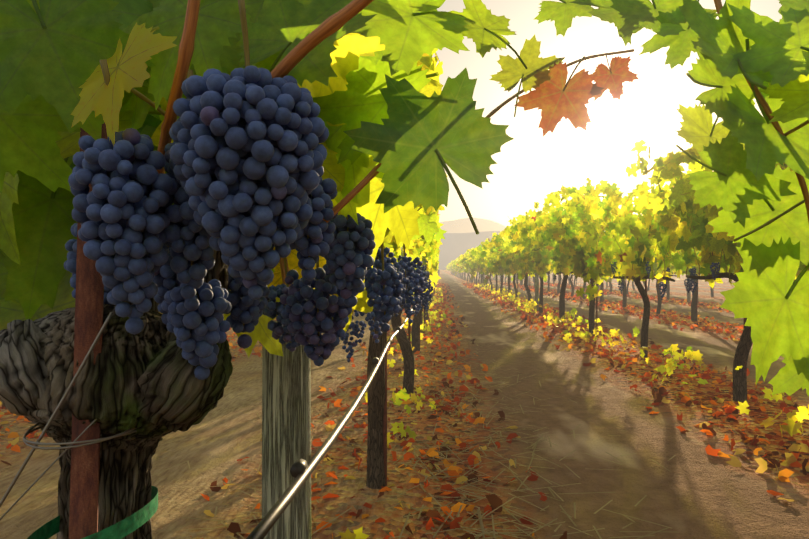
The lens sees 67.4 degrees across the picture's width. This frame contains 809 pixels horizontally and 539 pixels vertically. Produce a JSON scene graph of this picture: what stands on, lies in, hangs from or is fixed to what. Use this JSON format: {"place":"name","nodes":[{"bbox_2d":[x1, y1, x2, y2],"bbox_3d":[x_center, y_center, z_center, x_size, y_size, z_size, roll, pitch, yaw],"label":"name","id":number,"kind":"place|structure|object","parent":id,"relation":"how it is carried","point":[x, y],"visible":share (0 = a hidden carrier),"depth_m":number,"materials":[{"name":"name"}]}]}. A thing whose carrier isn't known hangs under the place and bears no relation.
{"place":"outdoors","nodes":[
{"label":"outdoors","id":0,"kind":"place"},
{"bbox_2d":[0,270,808,538],"bbox_3d":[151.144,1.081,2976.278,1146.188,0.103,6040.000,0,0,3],"label":"ground","id":1,"kind":"structure","parent":0,"point":[696,491],"depth_m":3.77,"materials":[{"name":"soil"}]},
{"bbox_2d":[0,250,232,538],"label":"vine trunk","id":2,"kind":"object","parent":1,"relation":"on","point":[149,386],"visible":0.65,"depth_m":0.59,"materials":[{"name":"brown plant"}]},
{"bbox_2d":[27,486,157,538],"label":"tie tape","id":3,"kind":"object","parent":2,"relation":"attached to","point":[123,528],"visible":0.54,"depth_m":0.59,"materials":[{"name":"green plastic"}]},
{"bbox_2d":[0,237,723,519],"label":"trellis wires","id":4,"kind":"object","parent":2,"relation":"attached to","point":[66,448],"visible":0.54,"depth_m":0.56,"materials":[{"name":"grey metal"}]},
{"bbox_2d":[0,283,808,538],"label":"leaf litter","id":5,"kind":"object","parent":1,"relation":"on","point":[454,470],"visible":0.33,"depth_m":4.05,"materials":[{"name":"orange plant"}]},
{"bbox_2d":[69,123,745,538],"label":"metal stakes","id":6,"kind":"object","parent":1,"relation":"on","point":[85,461],"visible":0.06,"depth_m":0.58,"materials":[{"name":"brown metal"}]},
{"bbox_2d":[262,273,690,538],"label":"wooden posts","id":7,"kind":"object","parent":1,"relation":"on","point":[286,410],"visible":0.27,"depth_m":1.19,"materials":[{"name":"grey wood"}]},
{"bbox_2d":[246,305,415,538],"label":"drip hose","id":8,"kind":"object","parent":7,"relation":"attached to","point":[301,470],"visible":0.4,"depth_m":1.02,"materials":[{"name":"silver plastic"}]},
{"bbox_2d":[338,177,808,538],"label":"vine rows","id":9,"kind":"object","parent":1,"relation":"on","point":[494,255],"depth_m":7.73,"materials":[{"name":"plant"}]},
{"bbox_2d":[99,0,808,345],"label":"vine shoots","id":10,"kind":"object","parent":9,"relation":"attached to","point":[307,44],"visible":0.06,"depth_m":0.48,"materials":[{"name":"brown plant"}]},
{"bbox_2d":[64,65,719,379],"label":"grape bunches","id":11,"kind":"object","parent":10,"relation":"hanging from","point":[239,183],"visible":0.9,"depth_m":0.48,"materials":[{"name":"food"}]},
{"bbox_2d":[0,0,808,395],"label":"vine leaves","id":12,"kind":"object","parent":10,"relation":"attached to","point":[370,74],"visible":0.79,"depth_m":0.59,"materials":[{"name":"green plant"}]},
{"bbox_2d":[438,218,604,269],"bbox_3d":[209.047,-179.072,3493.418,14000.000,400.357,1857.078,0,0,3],"label":"distant hills","id":13,"kind":"structure","parent":0,"point":[461,236],"depth_m":2676.02,"materials":[{"name":"beige"}]},
{"bbox_2d":[432,0,781,225],"label":"sky","id":14,"kind":"structure","parent":0,"point":[531,166],"materials":[{"name":"white"}]}
]}

